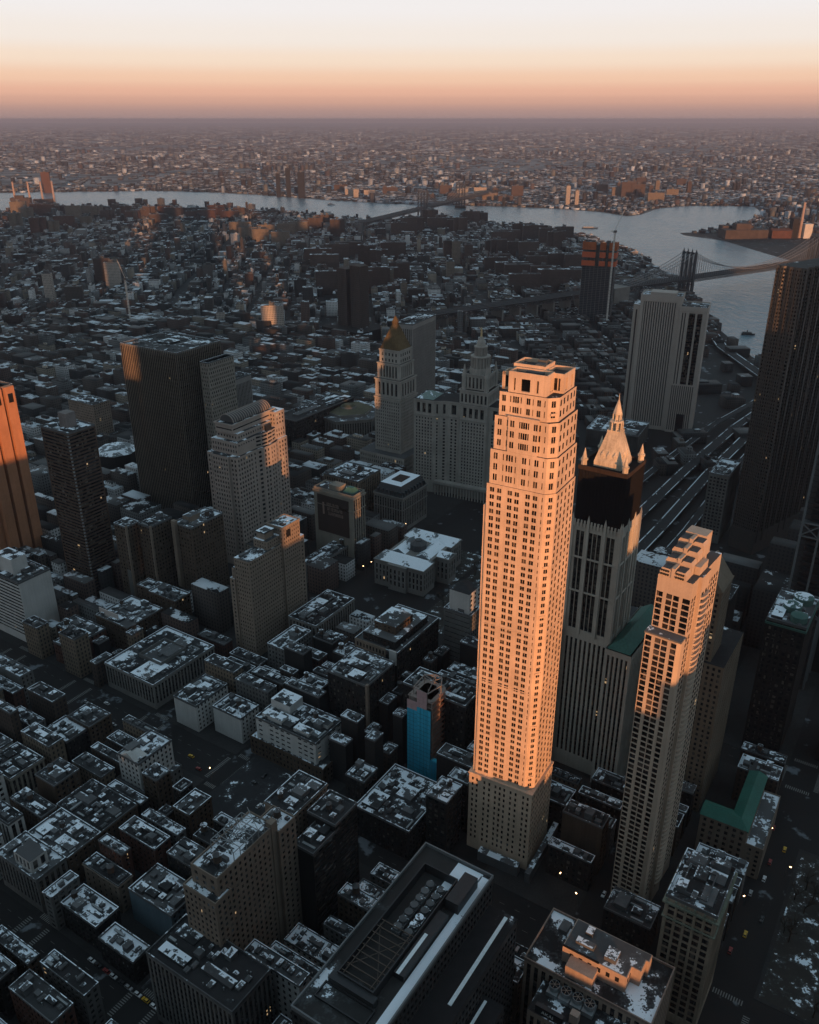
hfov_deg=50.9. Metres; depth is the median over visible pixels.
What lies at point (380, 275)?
housing tower
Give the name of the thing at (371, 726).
loft building
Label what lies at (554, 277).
housing tower
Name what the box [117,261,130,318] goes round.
tower crane
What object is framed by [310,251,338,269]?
housing tower
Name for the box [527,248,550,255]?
housing tower
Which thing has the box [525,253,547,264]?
housing tower
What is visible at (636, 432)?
phone annex
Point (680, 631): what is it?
window
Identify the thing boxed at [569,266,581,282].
housing tower
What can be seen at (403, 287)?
housing tower
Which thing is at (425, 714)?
sheeted building site
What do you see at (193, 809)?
building
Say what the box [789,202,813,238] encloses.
tall chimney
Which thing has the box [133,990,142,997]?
parked car
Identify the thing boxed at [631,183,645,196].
housing tower
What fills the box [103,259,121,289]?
housing tower
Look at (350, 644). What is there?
loft building
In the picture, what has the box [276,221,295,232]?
housing tower
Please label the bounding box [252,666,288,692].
loft building
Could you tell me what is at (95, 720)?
loft block
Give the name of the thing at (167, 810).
town house
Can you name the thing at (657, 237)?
river
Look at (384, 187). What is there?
housing tower
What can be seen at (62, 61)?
sky
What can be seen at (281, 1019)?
town house
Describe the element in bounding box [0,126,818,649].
distant city
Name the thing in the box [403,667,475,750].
office block
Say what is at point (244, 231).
housing tower
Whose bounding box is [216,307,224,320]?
housing tower
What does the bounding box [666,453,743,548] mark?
bridge ramp
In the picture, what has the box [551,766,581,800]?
loft building
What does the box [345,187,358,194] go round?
housing tower
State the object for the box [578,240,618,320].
netted tower site
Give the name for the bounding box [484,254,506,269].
housing tower
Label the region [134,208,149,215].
housing tower
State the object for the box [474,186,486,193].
housing tower
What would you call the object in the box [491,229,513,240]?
housing tower
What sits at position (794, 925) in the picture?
bare tree
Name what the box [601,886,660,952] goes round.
loft building
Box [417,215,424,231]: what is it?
housing tower
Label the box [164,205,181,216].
housing tower
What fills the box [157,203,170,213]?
housing tower
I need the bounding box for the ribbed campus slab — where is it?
[701,458,740,543]
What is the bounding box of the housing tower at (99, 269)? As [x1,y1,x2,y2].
[92,254,110,282]
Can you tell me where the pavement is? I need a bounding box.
[0,491,818,1023]
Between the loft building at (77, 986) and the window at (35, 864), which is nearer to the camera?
the loft building at (77, 986)
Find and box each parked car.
[87,957,95,963]
[94,961,101,968]
[102,968,110,974]
[109,972,117,979]
[118,979,126,985]
[124,984,132,991]
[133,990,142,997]
[141,996,149,1003]
[150,1002,155,1009]
[727,946,732,954]
[742,930,747,937]
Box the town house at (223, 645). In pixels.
[197,629,232,657]
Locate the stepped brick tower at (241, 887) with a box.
[183,805,302,949]
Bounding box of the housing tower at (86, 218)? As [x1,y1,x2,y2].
[79,214,92,224]
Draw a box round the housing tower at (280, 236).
[271,229,289,245]
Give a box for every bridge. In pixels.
[355,182,509,224]
[407,234,818,331]
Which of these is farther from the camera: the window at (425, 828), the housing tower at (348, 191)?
the housing tower at (348, 191)
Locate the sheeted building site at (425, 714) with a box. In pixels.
[407,674,445,780]
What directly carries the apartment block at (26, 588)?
on the ground at (738, 971)
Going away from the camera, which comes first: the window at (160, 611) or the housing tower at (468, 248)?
the window at (160, 611)
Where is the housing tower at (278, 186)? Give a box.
[275,172,280,196]
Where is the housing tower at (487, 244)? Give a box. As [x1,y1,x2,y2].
[485,237,495,254]
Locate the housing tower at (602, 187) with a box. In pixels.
[596,183,607,190]
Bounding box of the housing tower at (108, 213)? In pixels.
[100,208,115,219]
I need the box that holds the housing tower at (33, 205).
[29,201,41,214]
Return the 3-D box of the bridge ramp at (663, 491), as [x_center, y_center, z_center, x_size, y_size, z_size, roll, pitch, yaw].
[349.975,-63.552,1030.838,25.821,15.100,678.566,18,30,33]
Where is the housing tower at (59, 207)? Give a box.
[55,203,65,214]
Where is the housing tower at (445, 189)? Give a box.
[439,184,451,193]
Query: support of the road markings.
on the ground at (738, 971)
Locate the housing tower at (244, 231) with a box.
[238,224,261,238]
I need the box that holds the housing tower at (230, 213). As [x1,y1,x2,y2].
[222,209,238,220]
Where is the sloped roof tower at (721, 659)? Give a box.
[684,550,743,811]
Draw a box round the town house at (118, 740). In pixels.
[106,729,135,751]
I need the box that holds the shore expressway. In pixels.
[626,252,758,376]
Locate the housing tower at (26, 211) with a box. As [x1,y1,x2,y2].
[18,206,33,217]
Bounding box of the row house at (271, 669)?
[263,665,279,673]
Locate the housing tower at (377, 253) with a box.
[370,246,387,265]
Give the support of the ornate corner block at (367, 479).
on the ground at (738, 971)
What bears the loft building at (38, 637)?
on the ground at (738, 971)
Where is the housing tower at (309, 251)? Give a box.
[304,245,331,260]
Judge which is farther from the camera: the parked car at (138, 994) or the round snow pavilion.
the round snow pavilion
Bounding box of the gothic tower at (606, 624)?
[551,394,653,781]
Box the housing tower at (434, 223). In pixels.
[427,215,446,232]
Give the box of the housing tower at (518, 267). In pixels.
[503,261,532,274]
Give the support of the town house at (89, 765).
on the ground at (738, 971)
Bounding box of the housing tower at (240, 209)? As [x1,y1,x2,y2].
[233,205,244,214]
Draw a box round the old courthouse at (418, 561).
[373,527,461,596]
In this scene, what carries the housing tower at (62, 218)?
on the ground at (738, 971)
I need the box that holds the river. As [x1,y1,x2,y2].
[0,191,789,357]
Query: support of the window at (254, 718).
in the row house at (234, 716)
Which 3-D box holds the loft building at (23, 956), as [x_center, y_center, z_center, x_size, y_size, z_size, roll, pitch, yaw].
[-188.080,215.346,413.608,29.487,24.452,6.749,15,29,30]
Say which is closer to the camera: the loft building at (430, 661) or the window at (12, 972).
the window at (12, 972)
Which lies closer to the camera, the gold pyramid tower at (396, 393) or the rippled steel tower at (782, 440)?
the rippled steel tower at (782, 440)
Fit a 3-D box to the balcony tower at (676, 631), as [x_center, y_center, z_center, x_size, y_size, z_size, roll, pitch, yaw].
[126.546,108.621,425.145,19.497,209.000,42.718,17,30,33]
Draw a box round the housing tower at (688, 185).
[686,180,691,192]
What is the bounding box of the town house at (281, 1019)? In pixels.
[272,1013,291,1023]
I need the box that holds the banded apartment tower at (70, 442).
[40,409,115,596]
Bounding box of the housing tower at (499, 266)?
[494,259,525,273]
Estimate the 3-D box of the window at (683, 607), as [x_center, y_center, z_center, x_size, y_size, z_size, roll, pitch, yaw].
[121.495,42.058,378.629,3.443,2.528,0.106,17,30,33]
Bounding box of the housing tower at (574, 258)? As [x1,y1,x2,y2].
[563,251,583,267]
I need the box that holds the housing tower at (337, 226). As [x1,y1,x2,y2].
[330,217,344,235]
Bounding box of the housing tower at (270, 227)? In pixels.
[257,222,274,234]
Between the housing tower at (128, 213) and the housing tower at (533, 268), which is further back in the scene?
the housing tower at (128, 213)
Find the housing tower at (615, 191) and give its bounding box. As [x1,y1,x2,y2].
[611,185,620,196]
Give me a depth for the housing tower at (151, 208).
3534.16 m
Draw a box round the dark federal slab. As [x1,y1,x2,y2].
[120,331,221,508]
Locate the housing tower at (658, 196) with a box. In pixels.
[646,191,664,200]
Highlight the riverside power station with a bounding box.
[717,223,792,238]
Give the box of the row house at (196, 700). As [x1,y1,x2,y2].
[173,674,227,731]
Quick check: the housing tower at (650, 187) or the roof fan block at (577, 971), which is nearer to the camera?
the roof fan block at (577, 971)
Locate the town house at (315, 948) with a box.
[284,923,338,967]
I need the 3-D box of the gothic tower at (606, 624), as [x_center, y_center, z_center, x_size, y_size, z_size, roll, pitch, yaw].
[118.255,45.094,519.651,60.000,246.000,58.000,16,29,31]
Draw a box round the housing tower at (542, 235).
[538,225,561,242]
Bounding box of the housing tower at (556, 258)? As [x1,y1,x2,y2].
[547,250,570,267]
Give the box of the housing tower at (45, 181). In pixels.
[40,171,51,192]
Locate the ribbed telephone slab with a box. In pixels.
[622,289,710,431]
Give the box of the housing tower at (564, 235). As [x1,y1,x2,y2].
[562,230,565,240]
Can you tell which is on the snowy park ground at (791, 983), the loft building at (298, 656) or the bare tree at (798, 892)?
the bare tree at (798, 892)
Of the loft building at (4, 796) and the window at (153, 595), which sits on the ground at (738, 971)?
the loft building at (4, 796)
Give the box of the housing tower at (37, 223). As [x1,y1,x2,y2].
[28,215,47,234]
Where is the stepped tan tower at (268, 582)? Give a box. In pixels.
[230,514,307,655]
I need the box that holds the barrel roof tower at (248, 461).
[207,399,291,563]
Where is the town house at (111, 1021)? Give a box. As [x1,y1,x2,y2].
[106,1018,117,1023]
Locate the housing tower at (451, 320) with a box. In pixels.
[447,314,456,325]
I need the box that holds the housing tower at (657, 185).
[654,179,659,189]
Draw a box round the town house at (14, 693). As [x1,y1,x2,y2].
[0,675,27,708]
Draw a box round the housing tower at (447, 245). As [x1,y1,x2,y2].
[443,237,451,257]
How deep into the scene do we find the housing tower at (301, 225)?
3030.09 m
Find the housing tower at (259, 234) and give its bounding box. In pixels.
[251,226,269,243]
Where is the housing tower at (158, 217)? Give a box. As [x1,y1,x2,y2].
[148,212,165,223]
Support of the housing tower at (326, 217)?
on the ground at (738, 971)
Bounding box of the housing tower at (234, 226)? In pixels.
[228,219,250,232]
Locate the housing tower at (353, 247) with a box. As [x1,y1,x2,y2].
[339,239,360,258]
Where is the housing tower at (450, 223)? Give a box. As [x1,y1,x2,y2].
[447,219,453,231]
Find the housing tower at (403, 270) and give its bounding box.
[389,259,409,283]
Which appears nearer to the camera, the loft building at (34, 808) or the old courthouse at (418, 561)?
the loft building at (34, 808)
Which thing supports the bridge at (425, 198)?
on the ground at (738, 971)
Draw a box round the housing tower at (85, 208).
[81,203,92,213]
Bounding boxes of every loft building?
[0,687,4,700]
[0,699,23,744]
[0,733,12,751]
[0,771,10,804]
[0,833,4,879]
[0,925,44,979]
[0,953,18,1019]
[8,968,77,1023]
[10,787,57,830]
[21,722,67,765]
[22,615,54,658]
[27,681,68,725]
[34,757,81,804]
[40,949,106,1023]
[42,870,80,930]
[58,624,92,677]
[90,652,111,687]
[90,742,120,776]
[92,635,110,656]
[98,833,135,882]
[119,815,171,873]
[122,715,158,738]
[126,623,143,647]
[141,808,186,846]
[142,762,174,810]
[166,836,205,879]
[172,778,192,803]
[193,822,221,847]
[204,653,243,694]
[213,811,239,833]
[229,647,267,667]
[235,672,276,712]
[244,938,309,1019]
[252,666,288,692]
[269,940,320,980]
[280,664,298,678]
[284,640,312,678]
[284,677,326,711]
[299,671,329,713]
[308,646,326,668]
[313,629,339,662]
[313,666,327,678]
[322,661,333,668]
[323,915,353,945]
[326,630,347,644]
[329,731,352,783]
[333,642,352,663]
[337,882,377,927]
[340,709,364,764]
[345,642,354,648]
[345,758,377,801]
[359,878,384,898]
[364,722,381,756]
[365,728,383,780]
[379,692,396,742]
[383,741,397,773]
[392,681,402,707]
[393,707,406,766]
[401,670,411,681]
[423,651,437,672]
[426,776,462,852]
[434,645,448,672]
[436,743,473,780]
[438,670,476,686]
[447,661,476,681]
[447,766,468,832]
[460,635,477,667]
[466,740,473,752]
[510,956,523,1020]
[545,836,594,891]
[547,780,575,832]
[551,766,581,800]
[560,799,609,875]
[578,785,621,841]
[591,767,625,800]
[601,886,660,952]
[605,817,616,855]
[671,809,683,855]
[678,803,688,838]
[680,780,696,826]
[696,842,748,904]
[717,913,728,959]
[723,887,737,940]
[724,584,738,628]
[731,753,782,800]
[731,877,741,920]
[735,741,787,794]
[811,637,818,672]
[814,742,818,760]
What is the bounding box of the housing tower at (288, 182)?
[285,166,290,196]
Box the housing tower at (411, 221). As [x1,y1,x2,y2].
[403,215,422,234]
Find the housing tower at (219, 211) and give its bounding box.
[208,206,224,217]
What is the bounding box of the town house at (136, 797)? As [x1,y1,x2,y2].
[107,779,148,818]
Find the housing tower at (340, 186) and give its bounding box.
[334,183,346,190]
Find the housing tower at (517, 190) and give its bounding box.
[511,184,522,195]
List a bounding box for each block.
[0,547,59,641]
[0,653,34,704]
[0,742,45,802]
[0,800,26,844]
[0,830,68,912]
[28,807,102,882]
[46,715,90,762]
[53,638,64,663]
[56,614,106,658]
[56,778,138,840]
[60,883,121,951]
[67,394,113,434]
[67,702,113,745]
[95,595,163,649]
[98,922,149,984]
[104,625,214,708]
[113,517,145,597]
[116,729,182,795]
[128,863,186,936]
[136,578,162,601]
[138,511,178,586]
[146,914,275,1023]
[148,582,192,615]
[171,507,229,590]
[235,371,252,407]
[249,689,340,782]
[263,770,327,837]
[267,624,311,670]
[288,589,354,647]
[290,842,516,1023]
[297,821,341,934]
[305,538,347,582]
[307,789,359,890]
[312,480,365,565]
[323,461,380,510]
[327,647,394,729]
[355,604,438,687]
[357,763,435,860]
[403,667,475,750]
[443,579,479,665]
[519,907,674,1023]
[656,847,737,1023]
[741,588,818,752]
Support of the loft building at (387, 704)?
on the ground at (738, 971)
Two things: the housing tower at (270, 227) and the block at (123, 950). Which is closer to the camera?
the block at (123, 950)
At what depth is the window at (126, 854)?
457.91 m
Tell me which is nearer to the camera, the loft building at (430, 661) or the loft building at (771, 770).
the loft building at (771, 770)
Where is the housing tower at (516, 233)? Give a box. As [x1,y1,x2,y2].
[498,227,519,240]
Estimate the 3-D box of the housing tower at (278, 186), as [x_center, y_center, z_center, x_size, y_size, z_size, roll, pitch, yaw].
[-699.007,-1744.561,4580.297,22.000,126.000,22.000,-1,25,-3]
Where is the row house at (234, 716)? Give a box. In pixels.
[212,692,258,743]
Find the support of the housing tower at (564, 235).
on the ground at (738, 971)
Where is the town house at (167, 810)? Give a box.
[157,804,174,821]
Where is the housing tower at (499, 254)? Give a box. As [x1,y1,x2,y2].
[489,251,510,260]
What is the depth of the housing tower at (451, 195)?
4274.34 m
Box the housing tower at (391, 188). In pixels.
[387,186,397,190]
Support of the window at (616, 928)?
in the loft building at (630, 918)
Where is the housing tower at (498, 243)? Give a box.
[490,236,506,253]
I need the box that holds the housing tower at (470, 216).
[460,210,473,221]
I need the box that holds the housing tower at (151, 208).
[142,204,155,213]
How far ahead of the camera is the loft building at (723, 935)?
422.17 m
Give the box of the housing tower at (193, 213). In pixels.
[185,209,197,217]
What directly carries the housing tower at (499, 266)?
on the ground at (738, 971)
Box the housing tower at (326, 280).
[315,267,336,294]
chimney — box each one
[26,182,31,201]
[39,181,43,198]
[50,181,55,202]
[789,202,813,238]
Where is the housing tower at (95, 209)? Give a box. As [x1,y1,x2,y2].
[89,204,101,216]
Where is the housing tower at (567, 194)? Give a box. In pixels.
[565,184,570,204]
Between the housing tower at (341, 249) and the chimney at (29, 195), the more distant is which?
the chimney at (29, 195)
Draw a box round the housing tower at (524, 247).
[518,239,538,259]
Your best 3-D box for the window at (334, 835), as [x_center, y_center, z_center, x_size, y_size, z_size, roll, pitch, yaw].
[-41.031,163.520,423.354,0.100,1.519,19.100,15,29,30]
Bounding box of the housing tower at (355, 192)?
[353,188,358,197]
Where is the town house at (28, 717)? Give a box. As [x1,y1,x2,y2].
[16,705,46,728]
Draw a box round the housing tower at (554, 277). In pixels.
[537,265,570,289]
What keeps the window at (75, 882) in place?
in the loft building at (58, 891)
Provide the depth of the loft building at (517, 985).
393.68 m
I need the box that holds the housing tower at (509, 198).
[498,194,512,201]
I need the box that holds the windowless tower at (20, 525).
[0,381,42,549]
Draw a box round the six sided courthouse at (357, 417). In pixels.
[323,401,374,435]
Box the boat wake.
[716,301,767,317]
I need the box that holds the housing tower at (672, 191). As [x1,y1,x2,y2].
[665,187,678,194]
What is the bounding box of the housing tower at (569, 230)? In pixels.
[555,224,573,237]
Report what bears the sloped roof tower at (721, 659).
on the ground at (738, 971)
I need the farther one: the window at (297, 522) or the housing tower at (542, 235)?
the housing tower at (542, 235)
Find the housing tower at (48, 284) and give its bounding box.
[41,269,55,301]
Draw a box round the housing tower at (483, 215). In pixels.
[480,210,487,220]
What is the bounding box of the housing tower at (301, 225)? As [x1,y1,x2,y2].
[289,219,307,231]
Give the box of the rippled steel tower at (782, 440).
[728,258,818,554]
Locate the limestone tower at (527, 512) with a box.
[467,357,577,883]
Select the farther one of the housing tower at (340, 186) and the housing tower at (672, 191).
the housing tower at (340, 186)
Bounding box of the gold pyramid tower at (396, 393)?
[360,315,417,473]
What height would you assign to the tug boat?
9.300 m
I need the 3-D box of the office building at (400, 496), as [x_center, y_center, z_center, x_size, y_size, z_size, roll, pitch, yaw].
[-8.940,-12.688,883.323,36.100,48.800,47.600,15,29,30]
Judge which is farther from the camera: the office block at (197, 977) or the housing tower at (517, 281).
the housing tower at (517, 281)
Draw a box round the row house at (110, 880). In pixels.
[82,851,132,912]
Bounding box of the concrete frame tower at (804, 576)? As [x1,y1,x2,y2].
[788,439,818,689]
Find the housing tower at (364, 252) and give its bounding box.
[358,242,375,265]
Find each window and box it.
[0,577,24,634]
[0,947,40,976]
[0,971,14,1014]
[12,801,54,828]
[15,1004,73,1023]
[22,673,32,702]
[33,860,37,869]
[40,854,44,863]
[42,428,114,590]
[43,966,103,1023]
[46,880,77,926]
[56,773,79,800]
[69,401,112,432]
[97,611,162,649]
[101,844,130,872]
[107,667,141,696]
[115,524,144,592]
[121,831,168,872]
[126,347,219,508]
[140,520,178,585]
[144,774,172,809]
[144,818,183,845]
[149,958,226,1023]
[151,595,190,614]
[178,515,227,590]
[186,841,299,946]
[204,357,236,446]
[209,412,289,555]
[232,522,305,650]
[236,381,251,405]
[243,718,254,739]
[252,739,331,781]
[259,720,339,762]
[274,1001,291,1019]
[285,399,352,446]
[287,943,321,966]
[314,835,334,857]
[315,840,337,930]
[324,420,373,434]
[325,472,379,509]
[326,928,342,945]
[331,668,393,722]
[332,603,352,631]
[336,807,357,885]
[340,903,366,926]
[365,621,423,647]
[372,351,409,464]
[375,488,425,524]
[376,617,410,632]
[398,625,436,680]
[400,886,514,1023]
[403,321,434,395]
[405,701,473,748]
[410,828,425,856]
[416,380,493,486]
[428,789,460,852]
[443,404,445,413]
[444,611,468,664]
[452,405,455,414]
[461,785,464,829]
[470,391,575,857]
[510,977,522,1016]
[521,379,530,391]
[522,981,668,1023]
[547,794,574,830]
[554,378,557,389]
[556,605,626,771]
[598,821,607,870]
[604,922,655,948]
[612,571,717,894]
[678,628,684,634]
[679,617,686,622]
[679,622,685,628]
[680,611,687,616]
[680,791,694,819]
[681,605,688,610]
[682,599,689,604]
[684,590,737,809]
[702,476,726,534]
[745,704,782,751]
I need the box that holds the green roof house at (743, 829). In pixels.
[694,770,780,879]
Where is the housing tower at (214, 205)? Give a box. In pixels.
[207,203,223,207]
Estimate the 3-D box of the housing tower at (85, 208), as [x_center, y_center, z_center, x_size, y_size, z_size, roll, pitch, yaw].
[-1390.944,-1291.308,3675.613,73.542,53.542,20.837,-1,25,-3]
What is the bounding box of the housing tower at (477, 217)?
[463,209,479,224]
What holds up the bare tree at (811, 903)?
on the snowy park ground at (791, 983)
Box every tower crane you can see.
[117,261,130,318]
[606,210,624,319]
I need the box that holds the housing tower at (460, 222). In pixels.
[453,215,467,231]
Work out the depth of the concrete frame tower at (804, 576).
596.86 m
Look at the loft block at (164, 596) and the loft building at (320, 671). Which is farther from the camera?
the loft block at (164, 596)
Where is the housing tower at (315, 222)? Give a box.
[308,215,321,231]
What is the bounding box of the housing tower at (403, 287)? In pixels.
[401,279,406,295]
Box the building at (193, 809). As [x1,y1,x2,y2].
[172,788,213,840]
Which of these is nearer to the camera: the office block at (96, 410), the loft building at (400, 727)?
the loft building at (400, 727)
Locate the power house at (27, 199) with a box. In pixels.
[10,195,53,206]
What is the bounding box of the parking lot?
[209,757,290,828]
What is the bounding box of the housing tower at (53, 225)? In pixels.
[47,218,60,231]
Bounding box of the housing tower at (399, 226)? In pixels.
[391,220,406,234]
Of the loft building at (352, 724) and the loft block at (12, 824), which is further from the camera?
the loft building at (352, 724)
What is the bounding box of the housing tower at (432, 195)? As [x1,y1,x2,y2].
[430,193,435,199]
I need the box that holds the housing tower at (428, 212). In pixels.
[422,207,435,223]
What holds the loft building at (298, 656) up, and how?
on the ground at (738, 971)
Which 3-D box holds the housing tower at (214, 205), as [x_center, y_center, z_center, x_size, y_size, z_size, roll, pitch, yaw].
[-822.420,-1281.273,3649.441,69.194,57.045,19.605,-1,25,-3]
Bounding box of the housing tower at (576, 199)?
[574,189,578,204]
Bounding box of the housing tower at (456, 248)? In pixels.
[451,238,460,263]
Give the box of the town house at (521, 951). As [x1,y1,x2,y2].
[515,942,527,959]
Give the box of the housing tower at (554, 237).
[546,229,562,249]
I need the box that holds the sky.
[0,0,818,122]
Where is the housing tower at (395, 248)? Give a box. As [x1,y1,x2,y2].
[380,239,405,260]
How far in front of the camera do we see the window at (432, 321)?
1149.64 m
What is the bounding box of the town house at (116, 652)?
[112,648,123,656]
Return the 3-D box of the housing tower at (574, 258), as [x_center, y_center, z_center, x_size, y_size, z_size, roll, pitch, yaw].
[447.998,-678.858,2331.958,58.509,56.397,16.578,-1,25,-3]
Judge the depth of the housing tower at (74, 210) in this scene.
3430.73 m
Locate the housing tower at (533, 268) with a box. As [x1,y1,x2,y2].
[530,262,556,272]
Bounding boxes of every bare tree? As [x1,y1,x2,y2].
[435,589,443,605]
[780,914,796,933]
[781,915,800,941]
[790,877,804,899]
[801,873,817,889]
[803,893,818,913]
[812,999,818,1017]
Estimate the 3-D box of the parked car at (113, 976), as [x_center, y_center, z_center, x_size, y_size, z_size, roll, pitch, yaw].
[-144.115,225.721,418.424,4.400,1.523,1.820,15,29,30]
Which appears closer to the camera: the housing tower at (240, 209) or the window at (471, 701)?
the window at (471, 701)
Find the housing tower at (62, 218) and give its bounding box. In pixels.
[52,213,74,226]
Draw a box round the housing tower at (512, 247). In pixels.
[507,238,518,256]
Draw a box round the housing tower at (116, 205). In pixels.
[111,202,122,209]
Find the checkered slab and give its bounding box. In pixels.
[200,353,237,449]
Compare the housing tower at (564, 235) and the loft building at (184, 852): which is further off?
the housing tower at (564, 235)
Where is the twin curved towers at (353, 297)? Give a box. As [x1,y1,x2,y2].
[322,264,388,340]
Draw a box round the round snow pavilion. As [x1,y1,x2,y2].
[98,442,136,469]
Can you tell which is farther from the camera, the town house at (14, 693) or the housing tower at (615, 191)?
the housing tower at (615, 191)
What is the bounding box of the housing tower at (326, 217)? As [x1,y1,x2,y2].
[320,212,333,221]
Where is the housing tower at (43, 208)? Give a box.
[36,202,54,215]
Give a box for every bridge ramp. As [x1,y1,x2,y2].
[637,437,746,553]
[639,412,750,518]
[643,399,753,482]
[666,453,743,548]
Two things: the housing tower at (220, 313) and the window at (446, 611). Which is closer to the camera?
the window at (446, 611)
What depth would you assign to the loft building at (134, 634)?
650.76 m
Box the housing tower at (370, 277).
[368,270,372,293]
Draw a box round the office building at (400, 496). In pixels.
[373,470,427,529]
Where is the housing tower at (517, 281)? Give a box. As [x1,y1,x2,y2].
[508,270,540,292]
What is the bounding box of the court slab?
[399,313,435,395]
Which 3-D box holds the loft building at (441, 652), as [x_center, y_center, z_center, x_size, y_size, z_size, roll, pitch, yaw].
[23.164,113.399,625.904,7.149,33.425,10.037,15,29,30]
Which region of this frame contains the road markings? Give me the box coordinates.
[0,598,818,1023]
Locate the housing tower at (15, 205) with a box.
[9,199,26,212]
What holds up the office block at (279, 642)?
on the ground at (738, 971)
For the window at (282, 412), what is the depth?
786.86 m
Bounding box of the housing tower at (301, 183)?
[297,171,304,197]
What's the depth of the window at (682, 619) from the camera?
381.20 m
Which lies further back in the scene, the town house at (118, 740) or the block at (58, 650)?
the block at (58, 650)
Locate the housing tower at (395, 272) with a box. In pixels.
[382,264,397,281]
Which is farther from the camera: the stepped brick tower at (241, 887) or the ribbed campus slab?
the ribbed campus slab
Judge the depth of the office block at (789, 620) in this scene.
544.41 m
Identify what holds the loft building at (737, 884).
on the ground at (738, 971)
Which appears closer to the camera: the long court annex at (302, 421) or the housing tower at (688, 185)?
the long court annex at (302, 421)
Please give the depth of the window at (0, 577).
679.72 m
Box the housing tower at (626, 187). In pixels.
[620,181,635,196]
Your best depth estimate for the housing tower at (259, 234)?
2822.48 m
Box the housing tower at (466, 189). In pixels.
[457,187,467,196]
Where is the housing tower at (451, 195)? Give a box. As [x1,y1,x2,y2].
[447,191,458,199]
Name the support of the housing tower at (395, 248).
on the ground at (738, 971)
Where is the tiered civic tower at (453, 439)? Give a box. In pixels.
[414,327,499,503]
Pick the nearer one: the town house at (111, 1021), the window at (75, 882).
the town house at (111, 1021)
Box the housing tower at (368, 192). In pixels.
[364,188,374,194]
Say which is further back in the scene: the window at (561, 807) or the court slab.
the court slab
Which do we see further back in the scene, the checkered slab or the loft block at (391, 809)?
the checkered slab
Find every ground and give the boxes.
[0,123,818,1023]
[425,550,818,1023]
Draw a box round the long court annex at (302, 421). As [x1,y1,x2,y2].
[284,393,353,446]
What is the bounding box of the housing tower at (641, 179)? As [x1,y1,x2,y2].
[636,176,645,183]
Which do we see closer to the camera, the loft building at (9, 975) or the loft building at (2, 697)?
the loft building at (9, 975)
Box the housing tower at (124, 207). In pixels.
[119,204,131,215]
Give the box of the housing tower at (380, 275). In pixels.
[368,263,387,285]
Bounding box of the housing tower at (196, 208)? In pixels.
[188,205,206,210]
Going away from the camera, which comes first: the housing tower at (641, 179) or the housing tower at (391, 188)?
the housing tower at (391, 188)
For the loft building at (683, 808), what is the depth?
494.91 m
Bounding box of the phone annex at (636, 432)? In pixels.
[585,415,648,452]
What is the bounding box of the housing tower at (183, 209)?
[179,206,187,213]
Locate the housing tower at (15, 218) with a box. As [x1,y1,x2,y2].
[8,210,23,226]
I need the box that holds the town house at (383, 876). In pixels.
[370,862,399,889]
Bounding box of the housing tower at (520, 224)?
[512,221,529,240]
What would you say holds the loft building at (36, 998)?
on the ground at (738, 971)
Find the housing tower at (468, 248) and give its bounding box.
[464,241,472,256]
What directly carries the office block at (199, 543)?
on the ground at (738, 971)
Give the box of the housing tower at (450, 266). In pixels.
[446,258,454,277]
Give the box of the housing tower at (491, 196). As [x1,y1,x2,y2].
[482,192,496,200]
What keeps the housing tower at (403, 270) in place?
on the ground at (738, 971)
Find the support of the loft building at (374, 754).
on the ground at (738, 971)
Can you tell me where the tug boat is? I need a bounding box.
[741,330,754,334]
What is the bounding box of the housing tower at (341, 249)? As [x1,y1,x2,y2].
[326,241,348,261]
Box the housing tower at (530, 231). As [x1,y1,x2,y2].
[522,222,542,240]
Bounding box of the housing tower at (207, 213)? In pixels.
[197,207,215,220]
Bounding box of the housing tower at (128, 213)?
[125,209,139,218]
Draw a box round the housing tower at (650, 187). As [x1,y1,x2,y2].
[648,184,652,191]
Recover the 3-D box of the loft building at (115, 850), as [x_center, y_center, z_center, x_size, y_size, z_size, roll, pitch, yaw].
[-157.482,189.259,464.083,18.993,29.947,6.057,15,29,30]
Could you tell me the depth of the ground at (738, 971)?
634.26 m
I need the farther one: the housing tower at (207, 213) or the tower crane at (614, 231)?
the housing tower at (207, 213)
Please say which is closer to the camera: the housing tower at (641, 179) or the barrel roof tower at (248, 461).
the barrel roof tower at (248, 461)
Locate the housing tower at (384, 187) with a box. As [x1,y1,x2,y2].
[382,185,386,193]
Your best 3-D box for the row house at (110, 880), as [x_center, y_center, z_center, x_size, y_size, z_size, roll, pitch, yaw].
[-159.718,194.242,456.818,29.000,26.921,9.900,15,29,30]
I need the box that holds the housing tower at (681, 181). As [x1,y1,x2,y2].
[676,178,685,185]
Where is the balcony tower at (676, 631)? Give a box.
[610,525,721,901]
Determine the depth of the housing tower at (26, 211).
3480.79 m
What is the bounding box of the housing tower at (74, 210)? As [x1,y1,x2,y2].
[65,203,81,217]
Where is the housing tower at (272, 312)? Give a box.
[260,301,283,325]
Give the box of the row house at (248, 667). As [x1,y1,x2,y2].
[228,656,255,674]
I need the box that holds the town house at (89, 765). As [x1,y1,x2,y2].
[72,751,116,786]
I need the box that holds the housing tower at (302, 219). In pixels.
[295,217,309,230]

